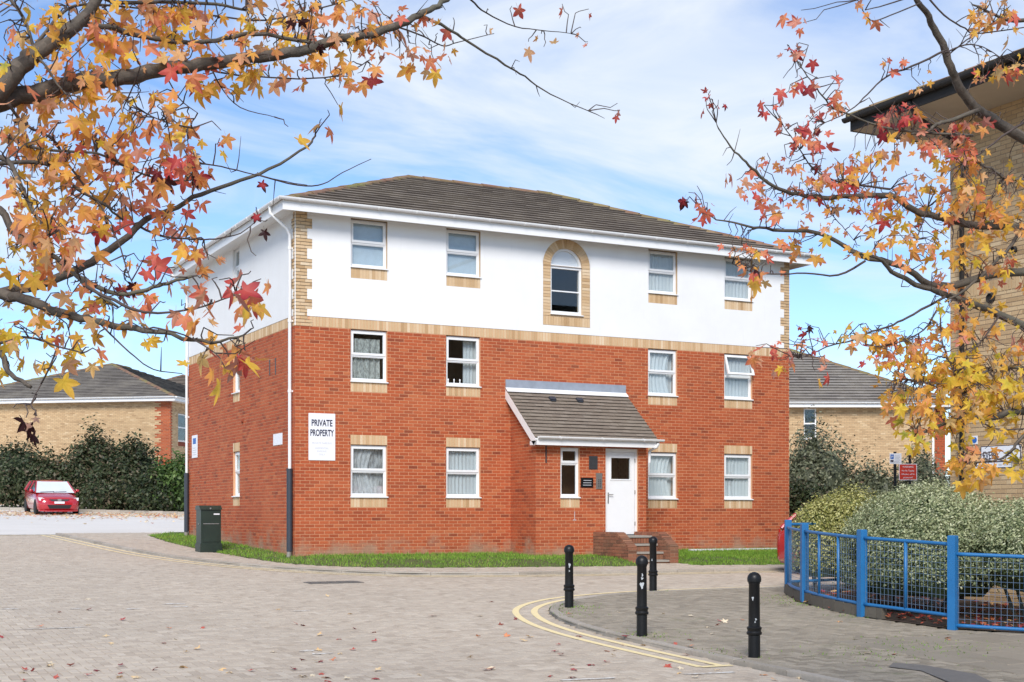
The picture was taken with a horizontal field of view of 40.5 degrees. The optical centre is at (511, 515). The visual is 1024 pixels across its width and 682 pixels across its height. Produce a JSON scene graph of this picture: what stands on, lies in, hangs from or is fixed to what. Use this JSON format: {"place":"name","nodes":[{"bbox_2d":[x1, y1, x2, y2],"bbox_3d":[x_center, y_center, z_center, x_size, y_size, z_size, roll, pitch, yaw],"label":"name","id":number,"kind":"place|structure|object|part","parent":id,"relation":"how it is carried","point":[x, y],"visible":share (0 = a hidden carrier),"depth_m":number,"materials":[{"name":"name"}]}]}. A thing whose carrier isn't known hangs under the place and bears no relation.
{"place":"outdoors","nodes":[
{"label":"outdoors","id":0,"kind":"place"},
{"bbox_2d":[0,505,183,534],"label":"car park","id":1,"kind":"structure","parent":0,"point":[18,525],"depth_m":49.23,"materials":[{"name":"grey asphalt"}]},
{"bbox_2d":[0,435,57,506],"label":"shrub","id":2,"kind":"object","parent":1,"relation":"on","point":[14,459],"visible":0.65,"depth_m":64.84,"materials":[{"name":"green plant"}]},
{"bbox_2d":[4,448,80,506],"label":"shrub","id":3,"kind":"object","parent":1,"relation":"on","point":[46,471],"visible":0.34,"depth_m":64.24,"materials":[{"name":"green plant"}]},
{"bbox_2d":[24,480,78,514],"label":"parked car","id":4,"kind":"object","parent":1,"relation":"on","point":[51,495],"visible":0.98,"depth_m":57.63,"materials":[{"name":"red paint"}]},
{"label":"side window","id":5,"kind":"part","parent":4,"relation":"part of","materials":[{"name":"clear glass"}]},
{"bbox_2d":[58,412,120,508],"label":"shrub","id":6,"kind":"object","parent":1,"relation":"on","point":[95,452],"visible":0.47,"depth_m":64.75,"materials":[{"name":"green plant"}]},
{"bbox_2d":[0,510,183,523],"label":"leaf litter","id":7,"kind":"object","parent":1,"relation":"on","point":[111,514],"visible":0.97,"depth_m":57.23,"materials":[{"name":"brown plant"}]},
{"bbox_2d":[69,452,147,509],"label":"shrub","id":8,"kind":"object","parent":1,"relation":"on","point":[106,482],"visible":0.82,"depth_m":62.16,"materials":[{"name":"green plant"}]},
{"bbox_2d":[99,428,166,509],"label":"shrub","id":9,"kind":"object","parent":1,"relation":"on","point":[134,453],"visible":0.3,"depth_m":64.41,"materials":[{"name":"green plant"}]},
{"bbox_2d":[113,462,183,512],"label":"shrub","id":10,"kind":"object","parent":1,"relation":"on","point":[144,490],"visible":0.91,"depth_m":60.79,"materials":[{"name":"green plant"}]},
{"bbox_2d":[143,447,188,511],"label":"shrub","id":11,"kind":"object","parent":1,"relation":"on","point":[175,469],"visible":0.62,"depth_m":61.23,"materials":[{"name":"green plant"}]},
{"bbox_2d":[0,535,846,681],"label":"road","id":12,"kind":"structure","parent":0,"point":[44,579],"depth_m":18.48,"materials":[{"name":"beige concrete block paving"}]},
{"bbox_2d":[303,581,363,583],"bbox_3d":[-3.262,1.239,25.409,1.040,0.054,0.400,0,0,-27],"label":"manhole cover","id":13,"kind":"object","parent":12,"relation":"on","point":[329,582],"visible":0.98,"depth_m":25.28,"materials":[{"name":"metal"}]},
{"bbox_2d":[777,513,808,571],"bbox_3d":[7.873,0.569,30.208,4.230,1.470,2.042,0,0,-27],"label":"parked car","id":14,"kind":"object","parent":12,"relation":"on","point":[780,546],"visible":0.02,"depth_m":29.75,"materials":[{"name":"red paint"}]},
{"bbox_2d":[55,532,792,575],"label":"pavement","id":15,"kind":"structure","parent":0,"point":[143,542],"depth_m":29.94,"materials":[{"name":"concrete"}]},
{"bbox_2d":[195,505,221,552],"bbox_3d":[-7.214,0.366,32.990,0.530,1.200,0.502,0,0,-27],"label":"utility cabinet","id":16,"kind":"object","parent":15,"relation":"on","point":[208,528],"visible":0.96,"depth_m":32.80,"materials":[{"name":"green metal"}]},
{"bbox_3d":[-7.110,0.276,32.788,0.420,0.700,0.016,0,0,-27],"label":"door","id":17,"kind":"part","parent":16,"relation":"part of","materials":[{"name":"green paint"}]},
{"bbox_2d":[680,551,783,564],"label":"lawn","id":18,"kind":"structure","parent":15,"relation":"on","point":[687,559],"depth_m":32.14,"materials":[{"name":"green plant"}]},
{"bbox_2d":[688,548,776,550],"bbox_3d":[5.931,0.895,35.609,3.300,0.090,0.120,0,0,-27],"label":"white board","id":19,"kind":"object","parent":18,"relation":"on","point":[731,549],"visible":0.21,"depth_m":35.56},
{"bbox_2d":[789,470,827,516],"bbox_3d":[8.262,-0.008,39.993,2.196,2.592,1.942,0,0,-27],"label":"shrub","id":20,"kind":"object","parent":15,"relation":"on","point":[802,492],"visible":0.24,"depth_m":39.75,"materials":[{"name":"green plant"}]},
{"bbox_2d":[789,405,858,498],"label":"shrub","id":21,"kind":"object","parent":15,"relation":"on","point":[812,457],"visible":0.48,"depth_m":45.42,"materials":[{"name":"green plant"}]},
{"bbox_2d":[819,437,897,502],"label":"shrub","id":22,"kind":"object","parent":15,"relation":"on","point":[877,480],"visible":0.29,"depth_m":44.59,"materials":[{"name":"green plant"}]},
{"bbox_2d":[890,452,900,490],"bbox_3d":[9.384,-0.097,33.991,0.290,2.923,0.093,0,0,-1],"label":"sign post","id":23,"kind":"object","parent":15,"relation":"on","point":[895,458],"visible":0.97,"depth_m":33.95,"materials":[{"name":"metal"}]},
{"bbox_2d":[899,455,916,483],"bbox_3d":[9.688,-0.050,33.989,0.440,2.841,0.087,0,0,0],"label":"sign post","id":24,"kind":"object","parent":15,"relation":"on","point":[907,471],"visible":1,"depth_m":33.95,"materials":[{"name":"red metal"}]},
{"bbox_2d":[882,436,949,500],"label":"shrub","id":25,"kind":"object","parent":15,"relation":"on","point":[924,469],"visible":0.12,"depth_m":43.70,"materials":[{"name":"green plant"}]},
{"bbox_2d":[148,531,783,567],"bbox_3d":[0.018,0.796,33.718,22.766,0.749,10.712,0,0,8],"label":"grass","id":26,"kind":"structure","parent":0,"point":[730,553],"depth_m":31.40,"materials":[{"name":"green plant"}]},
{"bbox_2d":[0,0,1023,485],"label":"sky","id":27,"kind":"structure","parent":0,"point":[485,122],"materials":[{"name":"blue"}]},
{"bbox_2d":[549,584,1023,681],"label":"pavement","id":28,"kind":"structure","parent":0,"point":[787,629],"depth_m":17.67,"materials":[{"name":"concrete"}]},
{"bbox_2d":[563,545,574,607],"bbox_3d":[0.867,0.969,21.059,0.175,1.048,0.175,0,0,-27],"label":"bollard","id":29,"kind":"object","parent":28,"relation":"on","point":[569,586],"visible":0.98,"depth_m":21.00,"materials":[{"name":"black metal"}]},
{"bbox_2d":[635,555,648,636],"bbox_3d":[1.643,1.066,17.554,0.175,1.123,0.175,0,0,-27],"label":"bollard","id":30,"kind":"object","parent":28,"relation":"on","point":[641,611],"visible":0.98,"depth_m":17.50,"materials":[{"name":"black metal"}]},
{"bbox_2d":[648,536,657,590],"bbox_3d":[2.485,0.889,24.440,0.175,1.037,0.175,0,0,-27],"label":"bollard","id":31,"kind":"object","parent":28,"relation":"on","point":[653,571],"visible":0.98,"depth_m":24.38,"materials":[{"name":"black metal"}]},
{"bbox_2d":[746,572,761,657],"bbox_3d":[2.737,1.171,15.677,0.175,1.064,0.175,0,0,-27],"label":"bollard","id":32,"kind":"object","parent":28,"relation":"on","point":[754,632],"visible":0.95,"depth_m":15.62,"materials":[{"name":"black metal"}]},
{"bbox_2d":[550,589,1020,668],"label":"fallen leaves","id":33,"kind":"object","parent":28,"relation":"on","point":[800,646],"visible":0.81,"depth_m":17.22,"materials":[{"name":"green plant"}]},
{"bbox_2d":[678,0,1023,499],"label":"sweetgum tree","id":34,"kind":"object","parent":28,"relation":"on","point":[942,383],"visible":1,"depth_m":9.71,"materials":[{"name":"orange plant"}]},
{"bbox_2d":[792,589,1023,631],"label":"planting bed","id":35,"kind":"object","parent":28,"relation":"on","point":[961,615],"visible":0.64,"depth_m":21.12,"materials":[{"name":"soil"}]},
{"bbox_2d":[784,583,886,619],"bbox_3d":[5.001,1.347,22.455,0.564,0.330,4.925,0,0,-3],"label":"bed edging","id":36,"kind":"object","parent":35,"relation":"on","point":[876,613],"visible":0.79,"depth_m":21.14,"materials":[{"name":"concrete"}]},
{"bbox_2d":[791,479,899,590],"bbox_3d":[6.170,0.403,24.825,2.508,2.108,1.858,0,0,14],"label":"variegated shrub","id":37,"kind":"object","parent":35,"relation":"on","point":[827,514],"visible":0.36,"depth_m":24.54,"materials":[{"name":"yellow plant"}]},
{"bbox_2d":[784,520,1023,631],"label":"blue fence","id":38,"kind":"object","parent":35,"relation":"on","point":[953,554],"visible":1,"depth_m":20.29,"materials":[{"name":"metal"}]},
{"bbox_2d":[792,587,1023,628],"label":"leaf litter","id":39,"kind":"object","parent":35,"relation":"on","point":[977,610],"visible":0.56,"depth_m":21.25,"materials":[{"name":"brown plant"}]},
{"bbox_2d":[831,477,1023,619],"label":"variegated shrub","id":40,"kind":"object","parent":35,"relation":"on","point":[978,527],"visible":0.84,"depth_m":20.30,"materials":[{"name":"green plant"}]},
{"bbox_3d":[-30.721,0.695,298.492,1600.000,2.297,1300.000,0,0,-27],"label":"ground","id":41,"kind":"structure","parent":0,"visible":0},
{"bbox_2d":[0,363,188,504],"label":"house","id":42,"kind":"structure","parent":41,"relation":"on","point":[124,400],"depth_m":71.11,"materials":[{"name":"brick"}]},
{"bbox_2d":[178,414,184,446],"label":"window","id":43,"kind":"structure","parent":42,"relation":"in","point":[181,443],"depth_m":71.38,"materials":[{"name":"white plastic"}]},
{"bbox_2d":[167,374,188,384],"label":"house","id":44,"kind":"structure","parent":41,"relation":"on","point":[179,379],"depth_m":90.97,"materials":[{"name":"brick"}]},
{"bbox_2d":[0,0,620,449],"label":"sweetgum tree","id":45,"kind":"object","parent":41,"relation":"on","point":[46,96],"visible":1,"depth_m":7.21,"materials":[{"name":"orange plant"}]},
{"bbox_2d":[170,175,818,562],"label":"block of flats","id":46,"kind":"structure","parent":41,"relation":"on","point":[476,367],"depth_m":32.84,"materials":[{"name":"brick"}]},
{"bbox_2d":[192,435,197,457],"bbox_3d":[-8.717,-1.890,38.113,0.010,0.620,0.580,0,0,-27],"label":"wall sign","id":47,"kind":"object","parent":46,"relation":"attached to","point":[194,446],"visible":1,"depth_m":38.06,"materials":[{"name":"blue paint"}]},
{"bbox_2d":[231,452,239,496],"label":"window","id":48,"kind":"structure","parent":46,"relation":"in","point":[237,454],"depth_m":34.79,"materials":[{"name":"white plastic"}]},
{"bbox_2d":[231,352,239,393],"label":"window","id":49,"kind":"structure","parent":46,"relation":"in","point":[237,378],"depth_m":34.79,"materials":[{"name":"white plastic"}]},
{"bbox_2d":[233,248,238,293],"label":"window","id":50,"kind":"structure","parent":46,"relation":"in","point":[236,251],"depth_m":34.79,"materials":[{"name":"white plastic"}]},
{"bbox_2d":[273,433,281,445],"bbox_3d":[-5.327,-1.730,31.557,0.008,0.260,0.660,0,0,-27],"label":"wall sign","id":51,"kind":"object","parent":46,"relation":"attached to","point":[277,439],"visible":1,"depth_m":31.56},
{"bbox_2d":[308,413,334,460],"bbox_3d":[-4.213,-1.740,30.757,0.620,1.040,0.010,0,0,-27],"label":"wall sign","id":52,"kind":"object","parent":46,"relation":"attached to","point":[321,436],"visible":1,"depth_m":30.75,"materials":[{"name":"white plastic"}]},
{"bbox_2d":[350,219,388,269],"bbox_3d":[-3.247,-6.100,31.326,0.910,1.087,0.189,0,0,-27],"label":"window","id":53,"kind":"structure","parent":46,"relation":"in","point":[368,238],"depth_m":31.40,"materials":[{"name":"white plastic"}]},
{"bbox_2d":[350,330,388,382],"bbox_3d":[-3.253,-3.578,31.337,0.910,1.172,0.214,0,0,-27],"label":"window","id":54,"kind":"structure","parent":46,"relation":"in","point":[367,356],"depth_m":31.39,"materials":[{"name":"white plastic"}]},
{"bbox_2d":[350,445,388,497],"bbox_3d":[-3.274,-0.987,31.378,0.910,1.177,0.305,0,0,-27],"label":"window","id":55,"kind":"structure","parent":46,"relation":"in","point":[366,486],"depth_m":31.41,"materials":[{"name":"white plastic"}]},
{"bbox_2d":[446,229,481,277],"bbox_3d":[-1.159,-6.100,32.405,0.910,1.087,0.189,0,0,-27],"label":"window","id":56,"kind":"structure","parent":46,"relation":"in","point":[462,247],"depth_m":32.48,"materials":[{"name":"white plastic"}]},
{"bbox_2d":[446,336,481,387],"bbox_3d":[-1.181,-3.578,32.448,0.910,1.172,0.285,0,0,-27],"label":"window","id":57,"kind":"structure","parent":46,"relation":"in","point":[470,360],"depth_m":32.59,"materials":[{"name":"white plastic"}]},
{"bbox_2d":[446,447,481,497],"bbox_3d":[-1.163,-0.987,32.412,0.910,1.177,0.205,0,0,-27],"label":"window","id":58,"kind":"structure","parent":46,"relation":"in","point":[462,464],"depth_m":32.48,"materials":[{"name":"white plastic"}]},
{"bbox_2d":[550,249,583,316],"bbox_3d":[1.302,-5.657,33.664,0.920,1.625,0.175,0,0,-27],"label":"arched window","id":59,"kind":"structure","parent":46,"relation":"in","point":[562,257],"depth_m":33.74,"materials":[{"name":"white plastic"}]},
{"bbox_2d":[560,448,580,497],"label":"window","id":60,"kind":"structure","parent":46,"relation":"in","point":[562,462],"depth_m":32.28,"materials":[{"name":"white plastic"}]},
{"bbox_2d":[606,448,636,534],"bbox_3d":[2.584,-0.545,32.917,0.900,2.070,0.150,0,0,-27],"label":"door","id":61,"kind":"structure","parent":46,"relation":"in","point":[621,494],"depth_m":32.94,"materials":[{"name":"white plastic"}]},
{"bbox_2d":[648,250,678,295],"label":"window","id":62,"kind":"structure","parent":46,"relation":"in","point":[661,265],"depth_m":35.04,"materials":[{"name":"white plastic"}]},
{"bbox_2d":[648,349,678,396],"bbox_3d":[3.740,-3.578,35.003,0.900,1.172,0.304,0,0,-27],"label":"window","id":63,"kind":"structure","parent":46,"relation":"in","point":[659,361],"depth_m":35.03,"materials":[{"name":"white plastic"}]},
{"bbox_2d":[648,453,678,499],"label":"window","id":64,"kind":"structure","parent":46,"relation":"in","point":[660,475],"depth_m":35.04,"materials":[{"name":"white plastic"}]},
{"bbox_2d":[724,258,753,301],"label":"window","id":65,"kind":"structure","parent":46,"relation":"in","point":[736,289],"depth_m":36.09,"materials":[{"name":"white plastic"}]},
{"bbox_2d":[724,454,753,499],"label":"window","id":66,"kind":"structure","parent":46,"relation":"in","point":[737,468],"depth_m":36.12,"materials":[{"name":"white plastic"}]},
{"bbox_2d":[724,354,754,400],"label":"window","id":67,"kind":"structure","parent":46,"relation":"in","point":[737,375],"depth_m":36.09,"materials":[{"name":"white plastic"}]},
{"bbox_2d":[789,348,949,481],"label":"house","id":68,"kind":"structure","parent":41,"relation":"on","point":[847,396],"depth_m":59.93,"materials":[{"name":"brick"}]},
{"bbox_2d":[804,409,815,442],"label":"window","id":69,"kind":"structure","parent":68,"relation":"in","point":[814,423],"depth_m":59.89,"materials":[{"name":"white plastic"}]},
{"bbox_2d":[841,47,1023,605],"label":"corner building","id":70,"kind":"structure","parent":41,"relation":"on","point":[941,97],"depth_m":22.80,"materials":[{"name":"brick"}]},
{"bbox_2d":[972,436,977,443],"bbox_3d":[7.749,-1.261,23.239,0.014,0.140,0.120,0,0,-27],"label":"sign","id":71,"kind":"object","parent":70,"relation":"attached to","point":[975,441],"visible":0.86,"depth_m":23.21,"materials":[{"name":"blue paint"}]},
{"bbox_2d":[976,462,1011,467],"bbox_3d":[7.937,-0.831,22.880,0.010,0.100,0.810,0,0,-27],"label":"name sign","id":72,"kind":"object","parent":70,"relation":"attached to","point":[1000,465],"visible":0.38,"depth_m":22.74,"materials":[{"name":"white metal"}]},
{"bbox_2d":[981,445,1021,461],"bbox_3d":[8.011,-1.014,22.738,0.010,0.270,0.858,0,0,-27],"label":"name sign","id":73,"kind":"object","parent":70,"relation":"attached to","point":[1005,448],"visible":0.4,"depth_m":22.76,"materials":[{"name":"white metal"}]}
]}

